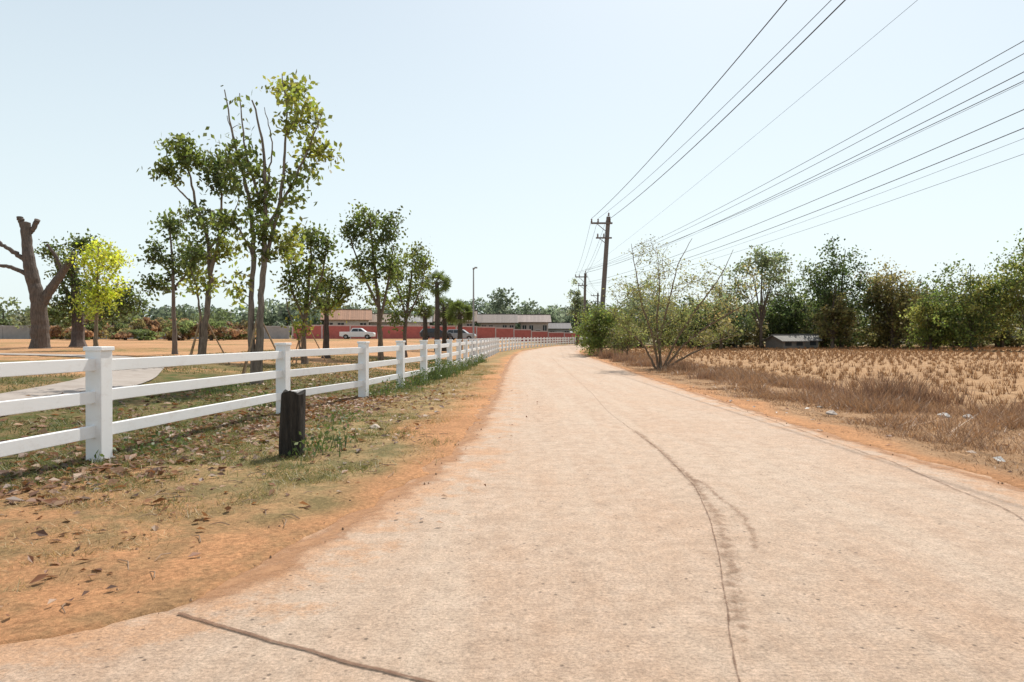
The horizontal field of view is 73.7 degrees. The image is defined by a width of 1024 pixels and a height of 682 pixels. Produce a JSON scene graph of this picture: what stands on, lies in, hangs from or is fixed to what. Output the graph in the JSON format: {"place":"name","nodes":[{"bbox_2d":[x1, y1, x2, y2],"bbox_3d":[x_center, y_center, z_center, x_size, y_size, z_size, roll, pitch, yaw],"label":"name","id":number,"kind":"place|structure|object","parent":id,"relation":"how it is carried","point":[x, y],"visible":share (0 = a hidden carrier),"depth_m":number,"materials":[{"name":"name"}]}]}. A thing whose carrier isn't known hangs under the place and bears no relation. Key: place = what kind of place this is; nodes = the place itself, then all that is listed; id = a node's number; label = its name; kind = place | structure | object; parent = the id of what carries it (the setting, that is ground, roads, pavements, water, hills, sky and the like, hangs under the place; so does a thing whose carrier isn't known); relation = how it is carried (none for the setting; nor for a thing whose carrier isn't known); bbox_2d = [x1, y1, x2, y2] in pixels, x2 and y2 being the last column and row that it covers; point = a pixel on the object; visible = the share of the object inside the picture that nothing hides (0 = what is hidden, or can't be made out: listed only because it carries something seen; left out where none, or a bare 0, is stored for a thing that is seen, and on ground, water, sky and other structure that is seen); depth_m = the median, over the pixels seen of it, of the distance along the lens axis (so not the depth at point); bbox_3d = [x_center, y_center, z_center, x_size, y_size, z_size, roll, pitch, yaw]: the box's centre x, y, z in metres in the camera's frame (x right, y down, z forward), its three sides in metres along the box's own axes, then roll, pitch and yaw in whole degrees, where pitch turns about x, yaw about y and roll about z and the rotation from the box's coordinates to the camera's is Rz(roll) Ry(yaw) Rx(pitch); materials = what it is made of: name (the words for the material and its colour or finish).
{"place":"outdoors","nodes":[
{"label":"outdoors","id":0,"kind":"place"},
{"bbox_2d":[0,349,501,592],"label":"verge grass","id":1,"kind":"structure","parent":0,"point":[31,475],"depth_m":9.05,"materials":[{"name":"green plant"}]},
{"bbox_2d":[419,328,451,338],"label":"parked suv","id":2,"kind":"object","parent":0,"point":[431,332],"visible":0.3,"depth_m":99.06,"materials":[{"name":"grey paint"}]},
{"bbox_2d":[0,344,1023,681],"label":"concrete road","id":3,"kind":"structure","parent":0,"point":[572,540],"depth_m":4.34,"materials":[{"name":"beige concrete"}]},
{"bbox_2d":[178,363,1021,681],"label":"road joints","id":4,"kind":"object","parent":3,"relation":"on","point":[418,677],"visible":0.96,"depth_m":3.34,"materials":[{"name":"black asphalt"}]},
{"bbox_2d":[193,354,1023,600],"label":"sand drift","id":5,"kind":"object","parent":3,"relation":"on","point":[269,569],"visible":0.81,"depth_m":5.58,"materials":[{"name":"sand"}]},
{"bbox_2d":[636,431,757,640],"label":"tyre marks","id":6,"kind":"object","parent":3,"relation":"on","point":[724,545],"visible":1,"depth_m":5.08},
{"bbox_2d":[0,337,1023,644],"bbox_3d":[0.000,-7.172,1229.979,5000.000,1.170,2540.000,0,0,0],"label":"ground","id":7,"kind":"structure","parent":0,"point":[244,539],"depth_m":7.05,"materials":[{"name":"soil"}]},
{"bbox_2d":[0,216,80,348],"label":"pollarded tree","id":8,"kind":"object","parent":7,"relation":"on","point":[40,297],"visible":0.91,"depth_m":44.66,"materials":[{"name":"brown plant"}]},
{"bbox_2d":[0,353,163,400],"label":"park footpath","id":9,"kind":"structure","parent":7,"relation":"on","point":[125,378],"depth_m":17.20,"materials":[{"name":"concrete"}]},
{"bbox_2d":[27,228,154,346],"bbox_3d":[-30.838,-3.813,49.804,8.810,9.003,5.189,0,0,0],"label":"old branching tree","id":10,"kind":"object","parent":7,"relation":"on","point":[78,327],"visible":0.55,"depth_m":49.76,"materials":[{"name":"green plant"}]},
{"bbox_2d":[66,236,136,345],"bbox_3d":[-24.026,-2.793,40.070,3.610,6.916,3.960,0,0,-34],"label":"yellow leaved tree","id":11,"kind":"object","parent":7,"relation":"on","point":[101,259],"visible":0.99,"depth_m":39.83,"materials":[{"name":"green plant"}]},
{"bbox_2d":[0,325,289,338],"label":"grey boundary wall","id":12,"kind":"structure","parent":7,"relation":"on","point":[14,332],"depth_m":108.54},
{"bbox_2d":[49,314,255,340],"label":"park shrubs","id":13,"kind":"object","parent":7,"relation":"on","point":[146,328],"visible":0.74,"depth_m":85.94,"materials":[{"name":"green plant"}]},
{"bbox_2d":[132,207,223,353],"bbox_3d":[-15.621,-2.749,31.794,4.307,6.990,2.552,0,0,0],"label":"broadleaf tree","id":14,"kind":"object","parent":7,"relation":"on","point":[170,223],"visible":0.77,"depth_m":31.73,"materials":[{"name":"green plant"}]},
{"bbox_2d":[137,131,250,364],"bbox_3d":[-11.834,-3.576,25.925,4.293,9.137,2.551,0,0,0],"label":"leaning leafy tree","id":15,"kind":"object","parent":7,"relation":"on","point":[185,155],"visible":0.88,"depth_m":25.80,"materials":[{"name":"green plant"}]},
{"bbox_2d":[195,69,343,385],"bbox_3d":[-6.936,-3.321,20.049,4.035,9.404,2.590,0,0,0],"label":"tall sparse tree","id":16,"kind":"object","parent":7,"relation":"on","point":[294,95],"visible":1,"depth_m":19.77,"materials":[{"name":"green plant"}]},
{"bbox_2d":[0,337,581,462],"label":"white rail fence","id":17,"kind":"object","parent":7,"relation":"on","point":[97,365],"visible":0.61,"depth_m":9.49,"materials":[{"name":"paint"}]},
{"bbox_2d":[94,353,488,463],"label":"roadside weeds","id":18,"kind":"object","parent":7,"relation":"on","point":[450,370],"visible":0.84,"depth_m":16.61,"materials":[{"name":"green plant"}]},
{"bbox_2d":[279,389,305,457],"bbox_3d":[-2.743,1.050,8.547,0.297,0.886,0.280,0,0,0],"label":"charred wooden post","id":19,"kind":"object","parent":7,"relation":"on","point":[292,414],"visible":0.88,"depth_m":8.41,"materials":[{"name":"brown wood"}]},
{"bbox_2d":[270,220,343,363],"bbox_3d":[-9.073,-2.060,29.961,3.554,6.410,2.536,0,0,0],"label":"broadleaf tree","id":20,"kind":"object","parent":7,"relation":"on","point":[310,270],"visible":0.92,"depth_m":29.82,"materials":[{"name":"green plant"}]},
{"bbox_2d":[0,287,614,337],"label":"distant treeline","id":21,"kind":"object","parent":7,"relation":"on","point":[276,316],"visible":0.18,"depth_m":182.81,"materials":[{"name":"green plant"}]},
{"bbox_2d":[310,261,359,358],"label":"broadleaf tree","id":22,"kind":"object","parent":7,"relation":"on","point":[341,288],"visible":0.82,"depth_m":35.80,"materials":[{"name":"green plant"}]},
{"bbox_2d":[329,320,368,324],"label":"walls","id":23,"kind":"structure","parent":7,"relation":"on","point":[349,322],"depth_m":141.20,"materials":[{"name":"beige paint"}]},
{"bbox_2d":[320,309,371,320],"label":"roof","id":24,"kind":"structure","parent":23,"relation":"on","point":[355,314],"depth_m":142.77,"materials":[{"name":"brown metal"}]},
{"bbox_2d":[330,323,365,324],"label":"windows and door","id":25,"kind":"structure","parent":23,"relation":"attached to","point":[343,323],"depth_m":140.86,"materials":[{"name":"black glass"}]},
{"bbox_2d":[339,328,375,338],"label":"car","id":26,"kind":"object","parent":7,"relation":"on","point":[357,332],"visible":0.98,"depth_m":103.14,"materials":[{"name":"white paint"}]},
{"bbox_2d":[334,199,413,359],"bbox_3d":[-7.874,-3.266,38.210,4.728,9.276,3.820,0,0,0],"label":"broadleaf tree","id":27,"kind":"object","parent":7,"relation":"on","point":[386,238],"visible":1,"depth_m":37.82,"materials":[{"name":"green plant"}]},
{"bbox_2d":[370,323,396,324],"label":"walls","id":28,"kind":"structure","parent":7,"relation":"on","point":[382,324],"depth_m":146.36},
{"bbox_2d":[369,313,410,322],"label":"roof","id":29,"kind":"structure","parent":28,"relation":"on","point":[374,318],"depth_m":147.51,"materials":[{"name":"beige metal"}]},
{"bbox_2d":[377,240,437,356],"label":"broadleaf tree","id":30,"kind":"object","parent":7,"relation":"on","point":[423,263],"visible":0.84,"depth_m":43.92,"materials":[{"name":"green plant"}]},
{"bbox_2d":[402,322,428,324],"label":"walls","id":31,"kind":"structure","parent":7,"relation":"on","point":[413,323],"depth_m":137.05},
{"bbox_2d":[397,315,432,322],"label":"roof","id":32,"kind":"structure","parent":31,"relation":"on","point":[429,320],"depth_m":137.87,"materials":[{"name":"grey metal"}]},
{"bbox_2d":[416,303,433,349],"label":"sugar palm","id":33,"kind":"object","parent":7,"relation":"on","point":[426,316],"visible":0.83,"depth_m":60.82,"materials":[{"name":"green plant"}]},
{"bbox_2d":[292,324,578,343],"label":"red boundary wall","id":34,"kind":"structure","parent":7,"relation":"on","point":[413,331],"depth_m":119.51,"materials":[{"name":"red brick"}]},
{"bbox_2d":[423,269,452,350],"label":"sugar palm","id":35,"kind":"object","parent":7,"relation":"on","point":[445,282],"visible":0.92,"depth_m":59.80,"materials":[{"name":"green plant"}]},
{"bbox_2d":[432,295,454,350],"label":"sugar palm","id":36,"kind":"object","parent":7,"relation":"on","point":[444,326],"visible":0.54,"depth_m":62.33,"materials":[{"name":"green plant"}]},
{"bbox_2d":[440,322,472,325],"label":"walls","id":37,"kind":"structure","parent":7,"relation":"on","point":[466,323],"depth_m":146.09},
{"bbox_2d":[433,310,476,322],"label":"roof","id":38,"kind":"structure","parent":37,"relation":"on","point":[475,317],"depth_m":146.97,"materials":[{"name":"grey metal"}]},
{"bbox_2d":[444,298,474,349],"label":"sugar palm","id":39,"kind":"object","parent":7,"relation":"on","point":[457,305],"visible":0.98,"depth_m":59.64,"materials":[{"name":"green plant"}]},
{"bbox_2d":[447,329,475,339],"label":"parked suv","id":40,"kind":"object","parent":7,"relation":"on","point":[466,334],"visible":0.66,"depth_m":103.19,"materials":[{"name":"silver metal"}]},
{"bbox_2d":[473,267,476,354],"bbox_3d":[-3.033,-2.300,54.898,0.485,7.265,0.525,0,0,0],"label":"street lamp","id":41,"kind":"object","parent":7,"relation":"on","point":[473,306],"visible":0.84,"depth_m":54.92,"materials":[{"name":"grey metal"}]},
{"bbox_2d":[480,321,514,328],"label":"walls","id":42,"kind":"structure","parent":7,"relation":"on","point":[499,324],"depth_m":147.99,"materials":[{"name":"beige paint"}]},
{"bbox_2d":[477,314,517,323],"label":"roof","id":43,"kind":"structure","parent":42,"relation":"on","point":[497,318],"depth_m":149.53,"materials":[{"name":"grey metal"}]},
{"bbox_2d":[482,325,513,328],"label":"windows and door","id":44,"kind":"structure","parent":42,"relation":"attached to","point":[504,326],"depth_m":147.99,"materials":[{"name":"black glass"}]},
{"bbox_2d":[0,388,1003,613],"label":"stones and twigs","id":45,"kind":"object","parent":7,"relation":"on","point":[829,412],"visible":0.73,"depth_m":6.87,"materials":[{"name":"brown stone"}]},
{"bbox_2d":[0,372,1013,615],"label":"fallen leaves","id":46,"kind":"object","parent":7,"relation":"on","point":[118,470],"visible":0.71,"depth_m":9.00,"materials":[{"name":"dry leaf"}]},
{"bbox_2d":[0,292,1023,345],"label":"distant treeline","id":47,"kind":"object","parent":7,"relation":"on","point":[223,315],"visible":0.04,"depth_m":123.61,"materials":[{"name":"green plant"}]},
{"bbox_2d":[521,322,547,330],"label":"walls","id":48,"kind":"structure","parent":7,"relation":"on","point":[537,325],"depth_m":150.98,"materials":[{"name":"beige paint"}]},
{"bbox_2d":[518,314,550,322],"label":"roof","id":49,"kind":"structure","parent":48,"relation":"on","point":[534,318],"depth_m":152.47,"materials":[{"name":"grey metal"}]},
{"bbox_2d":[523,325,546,330],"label":"windows and door","id":50,"kind":"structure","parent":48,"relation":"attached to","point":[544,327],"depth_m":150.94,"materials":[{"name":"black glass"}]},
{"bbox_2d":[564,279,593,344],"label":"background tree","id":51,"kind":"object","parent":7,"relation":"on","point":[578,300],"visible":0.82,"depth_m":117.54,"materials":[{"name":"green plant"}]},
{"bbox_2d":[575,271,587,346],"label":"utility pole","id":52,"kind":"object","parent":7,"relation":"on","point":[584,288],"visible":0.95,"depth_m":95.79,"materials":[{"name":"brown wood"}]},
{"bbox_2d":[575,0,1023,292],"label":"overhead cables","id":53,"kind":"object","parent":52,"relation":"attached to","point":[819,154],"visible":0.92,"depth_m":26.42,"materials":[{"name":"grey plastic"}]},
{"bbox_2d":[569,315,605,352],"bbox_3d":[6.561,-0.499,58.068,3.521,3.805,3.531,0,0,0],"label":"roadside bush","id":54,"kind":"object","parent":7,"relation":"on","point":[576,331],"visible":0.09,"depth_m":57.51,"materials":[{"name":"green plant"}]},
{"bbox_2d":[591,293,598,308],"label":"utility pole","id":55,"kind":"object","parent":7,"relation":"on","point":[597,298],"visible":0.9,"depth_m":139.79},
{"bbox_2d":[591,213,612,353],"bbox_3d":[7.306,-4.524,55.931,1.788,11.907,0.481,0,0,0],"label":"utility pole","id":56,"kind":"object","parent":7,"relation":"on","point":[608,222],"visible":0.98,"depth_m":55.79,"materials":[{"name":"brown wood"}]},
{"bbox_2d":[570,302,642,354],"bbox_3d":[6.822,-0.759,53.509,5.158,4.737,4.539,0,0,-36],"label":"roadside bush","id":57,"kind":"object","parent":7,"relation":"on","point":[595,324],"visible":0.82,"depth_m":53.26,"materials":[{"name":"green plant"}]},
{"bbox_2d":[600,319,650,354],"bbox_3d":[8.580,-0.325,50.826,4.034,3.188,4.284,0,0,0],"label":"roadside bush","id":58,"kind":"object","parent":7,"relation":"on","point":[625,340],"visible":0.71,"depth_m":50.73,"materials":[{"name":"green plant"}]},
{"bbox_2d":[612,275,682,347],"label":"background tree","id":59,"kind":"object","parent":7,"relation":"on","point":[630,302],"visible":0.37,"depth_m":90.59,"materials":[{"name":"green plant"}]},
{"bbox_2d":[645,292,691,345],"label":"background tree","id":60,"kind":"object","parent":7,"relation":"on","point":[668,326],"visible":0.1,"depth_m":98.36,"materials":[{"name":"green plant"}]},
{"bbox_2d":[602,234,768,368],"bbox_3d":[7.725,-1.625,31.380,7.639,6.218,5.003,0,0,0],"label":"feathery shrub tree","id":61,"kind":"object","parent":7,"relation":"on","point":[668,298],"visible":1,"depth_m":30.69,"materials":[{"name":"green plant"}]},
{"bbox_2d":[670,292,711,345],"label":"background tree","id":62,"kind":"object","parent":7,"relation":"on","point":[688,311],"visible":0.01,"depth_m":104.37,"materials":[{"name":"green plant"}]},
{"bbox_2d":[670,296,727,348],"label":"tree","id":63,"kind":"object","parent":7,"relation":"on","point":[698,312],"visible":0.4,"depth_m":83.53,"materials":[{"name":"green plant"}]},
{"bbox_2d":[689,265,742,346],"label":"background tree","id":64,"kind":"object","parent":7,"relation":"on","point":[724,296],"visible":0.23,"depth_m":87.05,"materials":[{"name":"green plant"}]},
{"bbox_2d":[718,243,801,348],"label":"background tree","id":65,"kind":"object","parent":7,"relation":"on","point":[767,262],"visible":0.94,"depth_m":84.30,"materials":[{"name":"green plant"}]},
{"bbox_2d":[741,293,797,346],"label":"background tree","id":66,"kind":"object","parent":7,"relation":"on","point":[776,314],"visible":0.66,"depth_m":88.23,"materials":[{"name":"green plant"}]},
{"bbox_2d":[762,334,808,348],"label":"metal shed","id":67,"kind":"structure","parent":7,"relation":"on","point":[780,341],"depth_m":82.99,"materials":[{"name":"grey metal"}]},
{"bbox_2d":[785,342,802,345],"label":"windows and door","id":68,"kind":"structure","parent":67,"relation":"in","point":[786,343],"depth_m":82.57,"materials":[{"name":"black glass"}]},
{"bbox_2d":[756,272,822,333],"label":"background tree","id":69,"kind":"object","parent":7,"relation":"on","point":[797,317],"visible":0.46,"depth_m":90.04,"materials":[{"name":"green plant"}]},
{"bbox_2d":[799,334,821,348],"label":"metal shed","id":70,"kind":"structure","parent":7,"relation":"on","point":[813,339],"depth_m":84.70,"materials":[{"name":"grey metal"}]},
{"bbox_2d":[604,309,1023,349],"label":"field edge shrubs","id":71,"kind":"object","parent":7,"relation":"on","point":[1014,338],"visible":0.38,"depth_m":85.91,"materials":[{"name":"green plant"}]},
{"bbox_2d":[615,345,1023,422],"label":"field stubble","id":72,"kind":"object","parent":7,"relation":"on","point":[901,351],"visible":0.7,"depth_m":41.98,"materials":[{"name":"beige plant"}]},
{"bbox_2d":[791,296,865,345],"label":"background tree","id":73,"kind":"object","parent":7,"relation":"on","point":[815,323],"visible":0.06,"depth_m":92.39,"materials":[{"name":"green plant"}]},
{"bbox_2d":[806,284,861,347],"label":"background tree","id":74,"kind":"object","parent":7,"relation":"on","point":[833,312],"visible":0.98,"depth_m":82.36,"materials":[{"name":"green plant"}]},
{"bbox_2d":[790,233,891,347],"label":"background tree","id":75,"kind":"object","parent":7,"relation":"on","point":[821,287],"visible":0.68,"depth_m":85.04,"materials":[{"name":"green plant"}]},
{"bbox_2d":[846,255,943,348],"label":"background tree","id":76,"kind":"object","parent":7,"relation":"on","point":[892,307],"visible":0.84,"depth_m":83.58,"materials":[{"name":"green plant"}]},
{"bbox_2d":[898,276,946,347],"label":"background tree","id":77,"kind":"object","parent":7,"relation":"on","point":[922,284],"visible":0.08,"depth_m":85.41,"materials":[{"name":"green plant"}]},
{"bbox_2d":[896,294,968,349],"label":"bush","id":78,"kind":"object","parent":7,"relation":"on","point":[929,319],"visible":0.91,"depth_m":74.00,"materials":[{"name":"green plant"}]},
{"bbox_2d":[909,259,1022,350],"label":"bamboo thicket","id":79,"kind":"object","parent":7,"relation":"on","point":[982,321],"visible":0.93,"depth_m":70.51,"materials":[{"name":"green plant"}]},
{"bbox_2d":[931,282,1005,347],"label":"background tree","id":80,"kind":"object","parent":7,"relation":"on","point":[953,306],"depth_m":88.55,"materials":[{"name":"green plant"}]},
{"bbox_2d":[969,228,1023,335],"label":"bamboo thicket","id":81,"kind":"object","parent":7,"relation":"on","point":[1017,269],"visible":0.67,"depth_m":70.24,"materials":[{"name":"green plant"}]},
{"bbox_2d":[0,0,1023,336],"label":"sky","id":82,"kind":"structure","parent":0,"point":[502,127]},
{"bbox_2d":[548,329,569,331],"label":"walls","id":83,"kind":"structure","parent":0,"point":[556,330],"depth_m":157.99,"materials":[{"name":"beige paint"}]},
{"bbox_2d":[548,322,571,328],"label":"roof","id":84,"kind":"structure","parent":83,"relation":"on","point":[559,325],"depth_m":159.91,"materials":[{"name":"grey metal"}]},
{"bbox_2d":[581,348,1023,478],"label":"dry verge grass","id":85,"kind":"structure","parent":0,"point":[883,400],"depth_m":14.58,"materials":[{"name":"plant"}]}
]}

